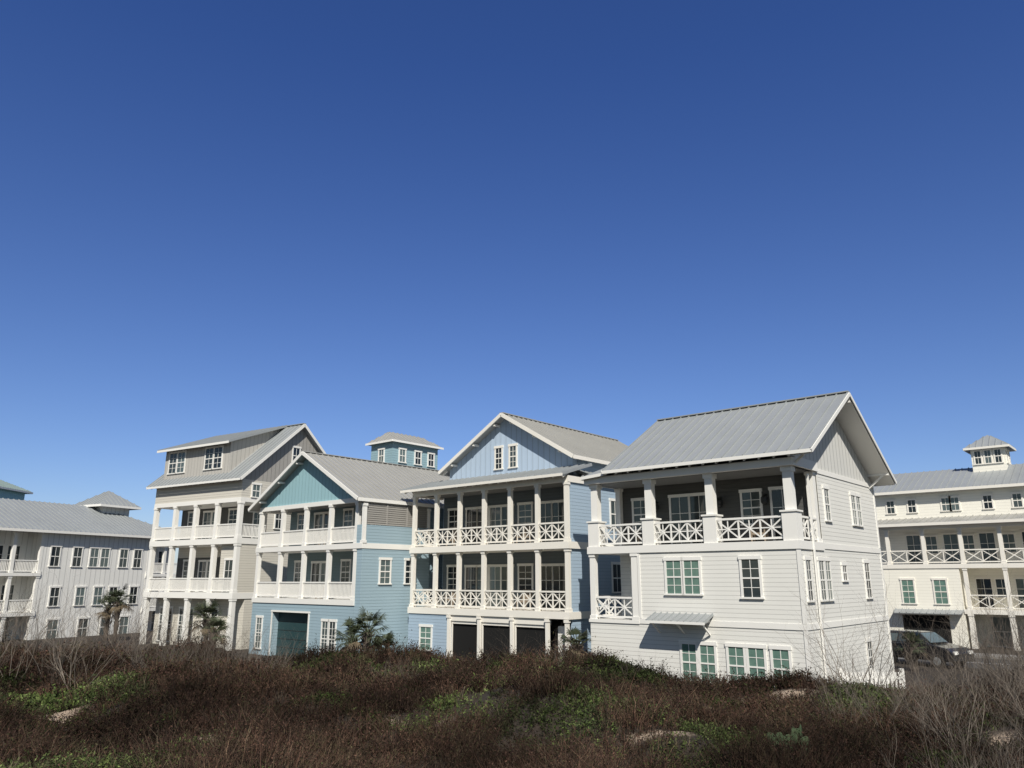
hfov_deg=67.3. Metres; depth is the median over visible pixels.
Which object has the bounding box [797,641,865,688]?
bare shrub
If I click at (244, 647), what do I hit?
bare shrub
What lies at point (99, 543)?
apartment building
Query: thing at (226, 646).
bare shrub
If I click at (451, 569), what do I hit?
window
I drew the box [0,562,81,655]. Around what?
bare shrub
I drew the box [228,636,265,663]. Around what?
bare shrub
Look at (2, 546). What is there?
door
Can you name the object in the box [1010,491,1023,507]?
window
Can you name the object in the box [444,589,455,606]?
porch chair
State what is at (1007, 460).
window
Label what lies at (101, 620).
window
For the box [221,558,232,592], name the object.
door
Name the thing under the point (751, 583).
window
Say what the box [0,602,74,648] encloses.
bare shrub
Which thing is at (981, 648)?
bare shrub
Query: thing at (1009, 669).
bare shrub
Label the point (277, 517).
window
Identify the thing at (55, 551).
window
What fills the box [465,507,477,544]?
door
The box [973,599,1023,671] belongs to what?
bare shrub
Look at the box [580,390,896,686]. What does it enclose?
beach house
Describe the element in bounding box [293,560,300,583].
window
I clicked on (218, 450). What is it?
window
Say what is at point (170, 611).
window
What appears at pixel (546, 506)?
door
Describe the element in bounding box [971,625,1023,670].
bare shrub
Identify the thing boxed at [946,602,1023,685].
bare shrub
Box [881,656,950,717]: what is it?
bare shrub
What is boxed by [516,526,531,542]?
porch chair
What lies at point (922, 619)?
garage door
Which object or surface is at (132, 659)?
bare shrub
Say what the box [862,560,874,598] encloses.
window
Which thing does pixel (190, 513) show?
window
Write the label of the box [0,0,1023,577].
sky
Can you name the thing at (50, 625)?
window
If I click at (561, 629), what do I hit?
door
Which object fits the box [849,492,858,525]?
window
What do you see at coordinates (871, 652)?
window
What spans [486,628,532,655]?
bare shrub
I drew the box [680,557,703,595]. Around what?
window
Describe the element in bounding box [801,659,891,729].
bare shrub
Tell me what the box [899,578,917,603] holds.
window
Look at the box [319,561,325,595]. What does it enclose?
door
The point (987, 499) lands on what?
window
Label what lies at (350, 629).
palm tree
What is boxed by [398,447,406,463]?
window
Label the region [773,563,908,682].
bare shrub
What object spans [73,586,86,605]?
window
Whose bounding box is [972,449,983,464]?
window
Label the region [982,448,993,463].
window
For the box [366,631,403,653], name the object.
shrub
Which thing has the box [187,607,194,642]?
window
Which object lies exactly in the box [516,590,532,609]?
porch chair
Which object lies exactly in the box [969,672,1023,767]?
bare shrub
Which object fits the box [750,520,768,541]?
porch chair
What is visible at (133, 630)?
bare shrub
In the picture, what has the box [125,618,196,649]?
bare shrub
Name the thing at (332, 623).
window
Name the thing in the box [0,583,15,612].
door
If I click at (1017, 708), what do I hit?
bare shrub
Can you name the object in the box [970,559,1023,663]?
bare shrub
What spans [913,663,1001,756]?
bare shrub
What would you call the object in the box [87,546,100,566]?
window
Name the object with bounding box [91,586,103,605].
window
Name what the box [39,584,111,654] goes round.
bare shrub
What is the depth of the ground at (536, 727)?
13.78 m
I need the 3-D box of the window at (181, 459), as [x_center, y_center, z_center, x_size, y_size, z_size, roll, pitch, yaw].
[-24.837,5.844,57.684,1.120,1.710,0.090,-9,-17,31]
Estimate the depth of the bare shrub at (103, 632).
23.82 m
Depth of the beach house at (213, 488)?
55.31 m
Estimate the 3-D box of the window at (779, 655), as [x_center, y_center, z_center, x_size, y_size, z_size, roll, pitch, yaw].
[10.134,10.687,28.912,0.900,1.610,0.090,-12,-19,39]
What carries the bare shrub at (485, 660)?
on the ground at (536, 727)
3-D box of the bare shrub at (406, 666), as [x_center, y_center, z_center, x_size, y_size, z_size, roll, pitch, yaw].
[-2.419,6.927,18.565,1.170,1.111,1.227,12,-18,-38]
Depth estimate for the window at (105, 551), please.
65.84 m
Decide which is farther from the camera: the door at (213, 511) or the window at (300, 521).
the door at (213, 511)
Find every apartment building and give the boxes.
[0,491,179,639]
[873,435,1023,650]
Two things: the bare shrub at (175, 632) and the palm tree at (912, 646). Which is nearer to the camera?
the bare shrub at (175, 632)
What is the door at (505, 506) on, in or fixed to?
in the beach house at (511, 476)
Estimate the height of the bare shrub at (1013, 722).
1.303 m
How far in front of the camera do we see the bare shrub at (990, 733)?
10.28 m
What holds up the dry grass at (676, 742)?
on the ground at (536, 727)
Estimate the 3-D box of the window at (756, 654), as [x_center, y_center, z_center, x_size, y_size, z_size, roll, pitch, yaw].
[9.401,10.845,29.531,0.900,1.610,0.090,-12,-19,39]
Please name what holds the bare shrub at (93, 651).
on the ground at (536, 727)
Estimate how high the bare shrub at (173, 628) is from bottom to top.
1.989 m
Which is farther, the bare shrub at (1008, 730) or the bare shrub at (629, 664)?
the bare shrub at (629, 664)
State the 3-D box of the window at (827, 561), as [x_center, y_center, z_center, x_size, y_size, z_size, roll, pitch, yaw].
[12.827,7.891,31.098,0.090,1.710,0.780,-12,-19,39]
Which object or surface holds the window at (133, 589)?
in the apartment building at (99, 543)
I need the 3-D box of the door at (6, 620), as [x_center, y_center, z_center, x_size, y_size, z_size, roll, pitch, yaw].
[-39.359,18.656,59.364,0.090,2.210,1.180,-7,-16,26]
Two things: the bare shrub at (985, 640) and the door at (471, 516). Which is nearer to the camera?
the bare shrub at (985, 640)
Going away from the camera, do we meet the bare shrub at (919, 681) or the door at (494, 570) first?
the bare shrub at (919, 681)
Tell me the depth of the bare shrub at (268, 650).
19.61 m
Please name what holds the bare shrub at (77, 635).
on the ground at (536, 727)
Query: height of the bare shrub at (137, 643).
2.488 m
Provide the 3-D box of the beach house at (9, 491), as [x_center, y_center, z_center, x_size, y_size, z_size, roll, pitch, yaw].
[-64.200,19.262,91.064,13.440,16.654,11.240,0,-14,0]
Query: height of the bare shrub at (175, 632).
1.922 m
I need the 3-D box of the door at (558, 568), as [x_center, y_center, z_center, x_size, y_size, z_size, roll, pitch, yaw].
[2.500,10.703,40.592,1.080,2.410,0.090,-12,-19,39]
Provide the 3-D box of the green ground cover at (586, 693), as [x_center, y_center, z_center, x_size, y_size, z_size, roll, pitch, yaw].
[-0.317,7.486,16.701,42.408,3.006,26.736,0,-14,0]
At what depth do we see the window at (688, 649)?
31.42 m
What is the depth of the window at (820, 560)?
30.57 m
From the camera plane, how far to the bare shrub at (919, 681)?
15.52 m
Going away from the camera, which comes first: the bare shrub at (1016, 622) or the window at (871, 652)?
the bare shrub at (1016, 622)
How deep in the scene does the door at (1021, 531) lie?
53.19 m
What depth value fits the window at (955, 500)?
56.23 m
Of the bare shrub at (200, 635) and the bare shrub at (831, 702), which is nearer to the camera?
the bare shrub at (831, 702)
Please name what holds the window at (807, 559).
in the beach house at (705, 580)
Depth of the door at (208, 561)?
56.87 m
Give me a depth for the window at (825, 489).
32.36 m
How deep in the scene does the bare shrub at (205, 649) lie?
20.02 m
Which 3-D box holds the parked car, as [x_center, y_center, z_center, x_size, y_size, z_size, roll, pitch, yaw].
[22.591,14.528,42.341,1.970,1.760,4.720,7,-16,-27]
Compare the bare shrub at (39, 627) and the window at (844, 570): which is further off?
the window at (844, 570)
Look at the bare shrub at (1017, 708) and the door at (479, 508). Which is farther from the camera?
the door at (479, 508)
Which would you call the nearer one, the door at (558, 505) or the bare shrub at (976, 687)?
the bare shrub at (976, 687)
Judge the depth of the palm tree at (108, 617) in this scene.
59.22 m
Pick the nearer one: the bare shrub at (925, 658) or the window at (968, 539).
the bare shrub at (925, 658)
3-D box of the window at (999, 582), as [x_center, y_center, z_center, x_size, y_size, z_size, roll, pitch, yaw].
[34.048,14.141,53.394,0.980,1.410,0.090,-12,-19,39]
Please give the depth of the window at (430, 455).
57.29 m
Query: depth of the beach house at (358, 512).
46.96 m
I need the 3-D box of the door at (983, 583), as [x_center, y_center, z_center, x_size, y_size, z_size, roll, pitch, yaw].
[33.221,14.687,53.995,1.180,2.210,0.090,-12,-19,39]
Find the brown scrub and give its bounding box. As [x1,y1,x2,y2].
[0,631,1023,767]
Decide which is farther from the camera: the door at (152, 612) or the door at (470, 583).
the door at (152, 612)
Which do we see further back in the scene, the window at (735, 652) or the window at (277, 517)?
the window at (277, 517)
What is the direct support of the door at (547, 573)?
in the beach house at (511, 476)
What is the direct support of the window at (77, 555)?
in the apartment building at (99, 543)
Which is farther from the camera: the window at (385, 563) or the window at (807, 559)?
the window at (385, 563)
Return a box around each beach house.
[0,480,32,499]
[139,423,325,650]
[248,432,449,655]
[400,412,627,660]
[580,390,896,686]
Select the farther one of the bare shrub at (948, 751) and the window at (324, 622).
the window at (324, 622)
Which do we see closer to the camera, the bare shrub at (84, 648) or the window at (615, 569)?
the bare shrub at (84, 648)
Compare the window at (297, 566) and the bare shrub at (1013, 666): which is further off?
the window at (297, 566)
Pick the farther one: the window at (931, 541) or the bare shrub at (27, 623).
the window at (931, 541)
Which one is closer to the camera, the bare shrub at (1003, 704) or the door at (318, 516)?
the bare shrub at (1003, 704)
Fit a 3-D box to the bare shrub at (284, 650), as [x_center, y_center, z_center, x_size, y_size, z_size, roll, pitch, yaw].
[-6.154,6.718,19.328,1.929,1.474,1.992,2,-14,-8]
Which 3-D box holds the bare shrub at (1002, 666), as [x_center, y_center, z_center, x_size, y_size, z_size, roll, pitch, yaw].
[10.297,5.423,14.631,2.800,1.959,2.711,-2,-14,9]
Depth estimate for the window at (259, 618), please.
48.27 m
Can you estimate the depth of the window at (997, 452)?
57.37 m
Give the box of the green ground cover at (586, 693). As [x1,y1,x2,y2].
[0,645,1023,767]
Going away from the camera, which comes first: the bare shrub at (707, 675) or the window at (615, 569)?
the bare shrub at (707, 675)
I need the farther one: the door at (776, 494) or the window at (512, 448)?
the window at (512, 448)
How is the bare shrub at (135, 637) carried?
on the ground at (536, 727)
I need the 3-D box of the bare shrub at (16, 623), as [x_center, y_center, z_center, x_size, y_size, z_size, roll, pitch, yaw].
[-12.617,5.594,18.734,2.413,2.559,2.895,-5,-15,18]
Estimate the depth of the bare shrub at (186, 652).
22.44 m
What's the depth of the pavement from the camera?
45.55 m
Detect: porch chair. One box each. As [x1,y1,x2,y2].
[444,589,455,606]
[446,530,456,545]
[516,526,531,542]
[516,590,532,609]
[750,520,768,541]
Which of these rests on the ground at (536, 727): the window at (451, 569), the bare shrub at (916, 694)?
the bare shrub at (916, 694)
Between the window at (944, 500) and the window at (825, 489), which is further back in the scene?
the window at (944, 500)
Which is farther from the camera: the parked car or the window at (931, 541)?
the window at (931, 541)
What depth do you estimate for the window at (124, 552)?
67.40 m
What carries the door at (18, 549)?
in the apartment building at (99, 543)
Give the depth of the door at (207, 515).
58.13 m
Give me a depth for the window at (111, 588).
66.13 m
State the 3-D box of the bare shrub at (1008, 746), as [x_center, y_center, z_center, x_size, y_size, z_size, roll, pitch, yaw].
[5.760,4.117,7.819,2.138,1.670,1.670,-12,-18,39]
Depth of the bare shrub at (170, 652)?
18.50 m
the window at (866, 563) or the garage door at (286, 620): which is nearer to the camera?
the window at (866, 563)
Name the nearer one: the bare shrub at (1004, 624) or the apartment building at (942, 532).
the bare shrub at (1004, 624)
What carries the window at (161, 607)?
in the beach house at (213, 488)
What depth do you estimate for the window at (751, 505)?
33.59 m
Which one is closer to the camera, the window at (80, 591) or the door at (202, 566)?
the door at (202, 566)
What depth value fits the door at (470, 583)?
44.80 m
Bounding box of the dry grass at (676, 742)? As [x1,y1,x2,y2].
[0,640,1023,767]
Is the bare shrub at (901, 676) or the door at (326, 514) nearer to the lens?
the bare shrub at (901, 676)
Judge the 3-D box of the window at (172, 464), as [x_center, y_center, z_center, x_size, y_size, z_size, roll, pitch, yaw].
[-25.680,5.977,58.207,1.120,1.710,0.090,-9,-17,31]
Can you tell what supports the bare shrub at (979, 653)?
on the ground at (536, 727)
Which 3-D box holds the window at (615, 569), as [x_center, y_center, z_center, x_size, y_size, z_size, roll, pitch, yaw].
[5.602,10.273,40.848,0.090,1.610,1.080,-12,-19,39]
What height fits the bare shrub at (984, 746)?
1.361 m
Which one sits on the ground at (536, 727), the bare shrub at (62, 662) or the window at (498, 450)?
the bare shrub at (62, 662)
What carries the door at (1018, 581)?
in the apartment building at (942, 532)
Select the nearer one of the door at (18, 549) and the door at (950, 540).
the door at (950, 540)
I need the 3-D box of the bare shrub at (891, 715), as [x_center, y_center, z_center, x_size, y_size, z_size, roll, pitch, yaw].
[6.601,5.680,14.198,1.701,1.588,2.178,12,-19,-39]
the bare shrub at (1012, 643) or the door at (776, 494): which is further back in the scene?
the door at (776, 494)
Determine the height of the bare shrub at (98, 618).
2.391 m
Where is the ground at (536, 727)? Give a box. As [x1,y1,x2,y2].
[0,583,1023,767]
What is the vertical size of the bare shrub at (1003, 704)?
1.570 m
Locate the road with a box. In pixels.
[896,658,1021,669]
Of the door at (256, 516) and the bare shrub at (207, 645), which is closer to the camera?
the bare shrub at (207, 645)
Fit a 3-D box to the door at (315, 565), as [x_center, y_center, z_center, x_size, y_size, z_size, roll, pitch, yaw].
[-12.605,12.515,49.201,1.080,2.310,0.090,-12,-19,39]
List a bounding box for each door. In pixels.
[0,544,5,572]
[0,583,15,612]
[2,544,21,572]
[2,617,10,638]
[149,611,154,630]
[155,550,168,573]
[195,560,206,591]
[201,510,211,538]
[203,560,209,591]
[209,510,214,538]
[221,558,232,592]
[251,512,259,538]
[276,612,307,655]
[310,561,320,597]
[313,512,323,544]
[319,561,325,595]
[322,511,328,544]
[464,565,476,605]
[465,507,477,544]
[477,506,488,544]
[477,565,488,605]
[488,564,501,606]
[489,505,501,543]
[502,504,513,543]
[502,564,513,606]
[541,500,552,541]
[541,563,553,607]
[552,499,563,541]
[553,563,565,607]
[558,626,570,651]
[629,565,632,613]
[668,493,692,543]
[690,492,705,543]
[768,486,784,540]
[902,615,952,643]
[904,534,922,563]
[941,532,960,563]
[973,577,995,608]
[977,531,999,562]
[1013,577,1023,609]
[1019,530,1023,547]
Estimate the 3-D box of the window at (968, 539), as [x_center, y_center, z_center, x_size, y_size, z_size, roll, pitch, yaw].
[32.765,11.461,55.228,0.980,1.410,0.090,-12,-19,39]
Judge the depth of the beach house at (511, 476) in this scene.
42.08 m
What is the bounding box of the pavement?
[974,653,1022,659]
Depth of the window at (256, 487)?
54.07 m
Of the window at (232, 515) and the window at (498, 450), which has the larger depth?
the window at (232, 515)
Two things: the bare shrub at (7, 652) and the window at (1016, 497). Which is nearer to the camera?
the bare shrub at (7, 652)
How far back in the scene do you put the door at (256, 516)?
55.15 m
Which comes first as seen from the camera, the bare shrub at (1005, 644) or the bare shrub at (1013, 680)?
the bare shrub at (1013, 680)
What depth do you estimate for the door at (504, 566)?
43.10 m
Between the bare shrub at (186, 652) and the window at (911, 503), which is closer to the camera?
the bare shrub at (186, 652)
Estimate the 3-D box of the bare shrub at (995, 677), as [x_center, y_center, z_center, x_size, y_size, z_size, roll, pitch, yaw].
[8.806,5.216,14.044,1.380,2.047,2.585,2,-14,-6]
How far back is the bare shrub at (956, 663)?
16.38 m
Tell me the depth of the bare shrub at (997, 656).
14.82 m
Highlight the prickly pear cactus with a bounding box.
[766,724,808,754]
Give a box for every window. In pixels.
[45,618,59,638]
[47,545,62,566]
[47,586,61,606]
[70,546,83,566]
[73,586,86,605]
[76,617,89,636]
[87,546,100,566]
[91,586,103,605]
[98,617,110,634]
[99,547,110,567]
[106,585,118,604]
[117,548,129,567]
[117,615,129,633]
[128,585,138,603]
[131,548,143,567]
[155,606,162,640]
[166,451,177,474]
[166,606,173,641]
[176,450,186,473]
[176,607,183,639]
[182,559,188,577]
[187,511,193,525]
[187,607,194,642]
[202,446,214,470]
[211,445,223,469]
[225,608,235,645]
[228,508,236,529]
[250,482,261,497]
[254,615,263,648]
[273,514,280,528]
[291,445,301,461]
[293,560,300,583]
[296,513,303,535]
[319,619,328,651]
[327,619,336,651]
[340,559,351,583]
[343,508,353,532]
[378,447,384,461]
[378,557,391,584]
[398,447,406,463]
[403,558,416,583]
[414,450,421,465]
[419,624,432,650]
[427,452,434,467]
[446,565,456,591]
[448,508,456,534]
[493,445,503,469]
[507,443,517,468]
[516,501,533,530]
[517,563,533,592]
[609,498,615,526]
[611,562,620,592]
[631,497,644,530]
[663,557,683,594]
[678,640,698,680]
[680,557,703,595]
[696,641,718,682]
[724,643,746,683]
[738,555,764,598]
[739,488,763,525]
[745,644,767,678]
[768,645,792,686]
[803,556,816,601]
[816,557,828,601]
[822,485,833,521]
[824,557,835,600]
[840,562,849,581]
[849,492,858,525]
[855,493,864,526]
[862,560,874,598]
[865,638,876,673]
[884,499,896,514]
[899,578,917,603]
[905,498,917,513]
[925,535,938,553]
[931,578,950,604]
[939,496,951,511]
[948,495,961,510]
[962,533,976,553]
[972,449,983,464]
[980,493,994,509]
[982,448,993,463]
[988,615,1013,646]
[992,447,1003,463]
[993,577,1006,597]
[1002,532,1017,552]
[1005,448,1009,463]
[1007,449,1011,464]
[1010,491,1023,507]
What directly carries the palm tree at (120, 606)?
on the ground at (536, 727)
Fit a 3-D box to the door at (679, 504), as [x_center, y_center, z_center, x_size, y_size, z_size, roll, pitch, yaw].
[7.802,6.346,35.665,1.180,2.460,0.090,-12,-19,39]
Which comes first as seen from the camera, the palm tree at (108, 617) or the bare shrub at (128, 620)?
the bare shrub at (128, 620)
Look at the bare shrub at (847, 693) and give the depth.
15.82 m
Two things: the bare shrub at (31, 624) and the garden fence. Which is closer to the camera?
the bare shrub at (31, 624)
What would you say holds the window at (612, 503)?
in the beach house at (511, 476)
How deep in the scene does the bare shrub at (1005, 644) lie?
19.89 m
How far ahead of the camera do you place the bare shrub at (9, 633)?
19.95 m
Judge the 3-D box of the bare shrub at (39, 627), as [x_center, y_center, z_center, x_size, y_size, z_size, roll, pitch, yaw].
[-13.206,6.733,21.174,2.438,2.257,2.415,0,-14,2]
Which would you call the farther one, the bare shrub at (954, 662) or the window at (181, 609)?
the window at (181, 609)
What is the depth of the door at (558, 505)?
41.50 m
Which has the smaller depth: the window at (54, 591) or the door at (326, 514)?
the door at (326, 514)
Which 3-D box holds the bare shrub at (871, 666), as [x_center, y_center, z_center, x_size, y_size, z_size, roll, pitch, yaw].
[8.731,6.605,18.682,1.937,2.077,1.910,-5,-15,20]
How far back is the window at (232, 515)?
56.65 m
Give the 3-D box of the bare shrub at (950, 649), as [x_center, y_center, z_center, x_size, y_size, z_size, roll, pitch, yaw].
[10.266,5.967,17.840,2.863,2.698,2.386,9,-17,-30]
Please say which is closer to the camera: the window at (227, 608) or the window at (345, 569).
the window at (345, 569)
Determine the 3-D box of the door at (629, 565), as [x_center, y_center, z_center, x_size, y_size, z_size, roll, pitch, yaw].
[5.991,9.816,36.406,0.900,2.460,0.090,-12,-19,39]
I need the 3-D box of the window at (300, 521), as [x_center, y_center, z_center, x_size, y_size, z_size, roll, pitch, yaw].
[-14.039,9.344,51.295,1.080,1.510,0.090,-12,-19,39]
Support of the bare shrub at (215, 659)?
on the ground at (536, 727)
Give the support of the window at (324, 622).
in the beach house at (358, 512)
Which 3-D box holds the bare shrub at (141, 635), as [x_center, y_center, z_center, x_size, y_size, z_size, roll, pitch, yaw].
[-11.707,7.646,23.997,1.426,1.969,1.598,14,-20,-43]
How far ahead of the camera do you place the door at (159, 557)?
72.49 m
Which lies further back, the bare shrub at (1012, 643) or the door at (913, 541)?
the door at (913, 541)
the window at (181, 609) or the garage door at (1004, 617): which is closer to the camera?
the garage door at (1004, 617)
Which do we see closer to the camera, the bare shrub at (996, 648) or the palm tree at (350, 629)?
the bare shrub at (996, 648)
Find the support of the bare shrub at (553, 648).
on the ground at (536, 727)
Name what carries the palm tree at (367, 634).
on the ground at (536, 727)
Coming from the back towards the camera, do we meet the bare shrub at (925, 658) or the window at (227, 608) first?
the window at (227, 608)
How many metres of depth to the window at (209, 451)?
56.00 m
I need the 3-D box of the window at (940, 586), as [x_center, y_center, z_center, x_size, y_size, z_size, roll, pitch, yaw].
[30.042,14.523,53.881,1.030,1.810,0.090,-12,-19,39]
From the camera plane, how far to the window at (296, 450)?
57.57 m
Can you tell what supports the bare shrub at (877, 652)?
on the ground at (536, 727)
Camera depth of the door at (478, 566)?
44.31 m
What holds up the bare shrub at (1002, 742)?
on the ground at (536, 727)
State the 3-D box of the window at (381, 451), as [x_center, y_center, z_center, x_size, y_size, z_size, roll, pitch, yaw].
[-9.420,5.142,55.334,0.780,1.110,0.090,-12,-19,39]
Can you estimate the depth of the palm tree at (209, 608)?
45.30 m
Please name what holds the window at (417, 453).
in the beach house at (358, 512)
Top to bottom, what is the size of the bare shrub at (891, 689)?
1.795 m
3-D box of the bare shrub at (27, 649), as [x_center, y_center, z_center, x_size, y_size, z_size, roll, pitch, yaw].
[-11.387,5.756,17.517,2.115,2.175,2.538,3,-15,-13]
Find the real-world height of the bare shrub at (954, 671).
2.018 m
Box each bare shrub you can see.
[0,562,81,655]
[0,581,39,656]
[0,590,77,656]
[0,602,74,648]
[0,604,57,679]
[0,618,23,646]
[0,634,24,666]
[3,589,88,650]
[5,567,109,679]
[19,620,98,650]
[35,636,110,689]
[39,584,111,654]
[42,635,117,658]
[43,575,150,690]
[50,629,132,668]
[75,598,133,649]
[76,615,119,652]
[80,565,162,647]
[82,595,154,646]
[96,590,180,657]
[102,584,171,665]
[106,602,176,668]
[115,606,161,650]
[118,614,207,667]
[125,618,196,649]
[129,614,210,666]
[134,631,191,668]
[143,605,210,659]
[144,636,201,664]
[148,639,202,661]
[151,630,222,669]
[156,599,208,649]
[163,629,240,660]
[168,631,231,663]
[180,611,214,641]
[185,627,255,675]
[196,628,254,664]
[204,629,252,661]
[212,624,269,665]
[216,618,294,674]
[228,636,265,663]
[245,621,285,660]
[246,627,303,666]
[393,655,440,681]
[453,651,510,667]
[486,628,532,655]
[534,617,566,663]
[615,651,649,676]
[682,656,726,688]
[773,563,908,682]
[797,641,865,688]
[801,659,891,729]
[804,590,942,688]
[809,655,883,719]
[814,663,882,723]
[820,649,886,705]
[831,614,904,693]
[832,652,920,726]
[836,636,951,715]
[844,649,972,722]
[852,642,967,708]
[857,593,987,705]
[869,626,1001,745]
[869,718,997,767]
[871,593,1001,687]
[878,641,944,701]
[879,672,984,747]
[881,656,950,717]
[888,682,1023,767]
[893,661,991,738]
[900,700,1004,767]
[901,625,999,718]
[901,628,1014,691]
[903,605,1023,704]
[903,689,1021,767]
[904,596,1022,709]
[906,620,1012,702]
[907,598,1020,688]
[908,581,1023,697]
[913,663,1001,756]
[925,673,1021,767]
[931,593,1022,674]
[936,571,1023,716]
[938,700,1021,767]
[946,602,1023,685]
[947,620,1017,678]
[949,729,1004,766]
[950,623,1023,716]
[959,623,1023,739]
[961,632,1023,698]
[966,591,1022,674]
[969,592,1023,707]
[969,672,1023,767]
[969,696,1023,765]
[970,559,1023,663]
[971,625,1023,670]
[972,672,1023,726]
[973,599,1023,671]
[974,653,1023,732]
[975,640,1023,703]
[978,674,1023,748]
[978,701,1022,767]
[984,655,1023,750]
[1004,642,1023,680]
[1005,595,1023,663]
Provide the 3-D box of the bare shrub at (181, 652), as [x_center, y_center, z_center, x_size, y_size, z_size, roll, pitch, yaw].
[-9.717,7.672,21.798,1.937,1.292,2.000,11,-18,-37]
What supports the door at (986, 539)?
in the apartment building at (942, 532)
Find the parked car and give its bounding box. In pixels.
[890,630,974,667]
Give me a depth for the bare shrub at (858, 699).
15.06 m
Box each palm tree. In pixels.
[92,595,121,640]
[98,584,134,641]
[185,600,232,642]
[195,615,230,649]
[329,617,362,652]
[339,606,390,653]
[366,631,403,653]
[559,626,591,658]
[892,630,930,671]
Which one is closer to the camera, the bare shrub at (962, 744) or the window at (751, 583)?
the bare shrub at (962, 744)
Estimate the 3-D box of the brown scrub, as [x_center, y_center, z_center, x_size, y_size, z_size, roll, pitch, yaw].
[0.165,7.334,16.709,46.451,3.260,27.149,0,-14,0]
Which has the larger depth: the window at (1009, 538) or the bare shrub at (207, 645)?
the window at (1009, 538)
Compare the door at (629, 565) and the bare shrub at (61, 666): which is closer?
the bare shrub at (61, 666)
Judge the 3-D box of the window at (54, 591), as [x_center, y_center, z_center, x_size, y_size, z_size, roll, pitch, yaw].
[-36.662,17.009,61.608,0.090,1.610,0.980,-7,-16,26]
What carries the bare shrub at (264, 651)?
on the ground at (536, 727)
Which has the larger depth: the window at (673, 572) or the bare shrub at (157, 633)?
the window at (673, 572)
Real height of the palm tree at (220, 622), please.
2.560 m
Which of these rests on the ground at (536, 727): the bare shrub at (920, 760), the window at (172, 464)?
the bare shrub at (920, 760)
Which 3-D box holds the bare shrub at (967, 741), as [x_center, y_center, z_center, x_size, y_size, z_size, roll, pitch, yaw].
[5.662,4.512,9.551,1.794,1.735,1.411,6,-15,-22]
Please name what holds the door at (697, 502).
in the beach house at (705, 580)
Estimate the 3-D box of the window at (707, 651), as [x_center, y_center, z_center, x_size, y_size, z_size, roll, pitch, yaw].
[7.847,11.178,30.838,0.900,1.610,0.090,-12,-19,39]
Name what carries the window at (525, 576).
in the beach house at (511, 476)
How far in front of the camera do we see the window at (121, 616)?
66.73 m
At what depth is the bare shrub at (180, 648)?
19.18 m
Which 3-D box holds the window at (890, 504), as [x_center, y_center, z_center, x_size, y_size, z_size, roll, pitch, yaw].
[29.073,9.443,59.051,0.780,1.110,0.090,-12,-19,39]
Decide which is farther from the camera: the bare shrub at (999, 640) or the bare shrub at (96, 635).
the bare shrub at (96, 635)
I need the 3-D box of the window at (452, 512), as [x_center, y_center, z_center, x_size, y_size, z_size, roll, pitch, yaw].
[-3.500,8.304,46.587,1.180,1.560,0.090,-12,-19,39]
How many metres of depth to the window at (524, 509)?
43.08 m
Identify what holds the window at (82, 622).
in the apartment building at (99, 543)
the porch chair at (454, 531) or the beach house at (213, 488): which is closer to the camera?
the porch chair at (454, 531)
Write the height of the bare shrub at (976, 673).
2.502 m
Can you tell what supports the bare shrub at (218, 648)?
on the ground at (536, 727)
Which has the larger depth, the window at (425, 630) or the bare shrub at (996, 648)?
the window at (425, 630)
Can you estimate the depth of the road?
42.72 m
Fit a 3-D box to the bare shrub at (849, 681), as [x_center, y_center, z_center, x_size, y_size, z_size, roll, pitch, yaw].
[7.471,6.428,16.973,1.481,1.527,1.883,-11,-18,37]
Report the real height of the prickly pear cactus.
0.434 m
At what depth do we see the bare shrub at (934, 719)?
12.09 m
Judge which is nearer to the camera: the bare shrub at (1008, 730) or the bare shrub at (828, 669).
the bare shrub at (1008, 730)
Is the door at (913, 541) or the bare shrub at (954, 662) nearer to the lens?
the bare shrub at (954, 662)
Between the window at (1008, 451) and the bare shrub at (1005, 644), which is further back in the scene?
the window at (1008, 451)
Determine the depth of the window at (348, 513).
48.18 m
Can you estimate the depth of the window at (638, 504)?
37.24 m
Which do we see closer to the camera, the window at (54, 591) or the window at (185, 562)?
the window at (185, 562)
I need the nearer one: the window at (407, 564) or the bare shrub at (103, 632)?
the bare shrub at (103, 632)
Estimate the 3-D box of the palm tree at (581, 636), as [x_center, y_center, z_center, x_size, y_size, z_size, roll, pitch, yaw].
[2.906,12.069,34.208,1.908,2.508,1.675,-1,-14,4]
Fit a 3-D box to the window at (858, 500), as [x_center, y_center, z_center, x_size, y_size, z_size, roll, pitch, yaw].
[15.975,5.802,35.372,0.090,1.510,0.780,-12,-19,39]
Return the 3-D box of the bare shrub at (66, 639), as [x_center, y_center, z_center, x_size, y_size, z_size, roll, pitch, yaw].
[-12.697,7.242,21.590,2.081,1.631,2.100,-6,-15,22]
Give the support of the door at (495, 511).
in the beach house at (511, 476)
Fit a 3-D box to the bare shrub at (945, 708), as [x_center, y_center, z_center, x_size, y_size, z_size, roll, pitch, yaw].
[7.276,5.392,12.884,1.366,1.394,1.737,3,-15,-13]
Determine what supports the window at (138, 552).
in the apartment building at (99, 543)
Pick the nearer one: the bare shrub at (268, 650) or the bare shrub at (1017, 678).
the bare shrub at (1017, 678)
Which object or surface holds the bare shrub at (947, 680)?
on the ground at (536, 727)
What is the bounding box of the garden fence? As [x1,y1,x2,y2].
[838,668,905,688]
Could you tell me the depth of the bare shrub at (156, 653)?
20.08 m
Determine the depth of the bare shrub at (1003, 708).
10.72 m

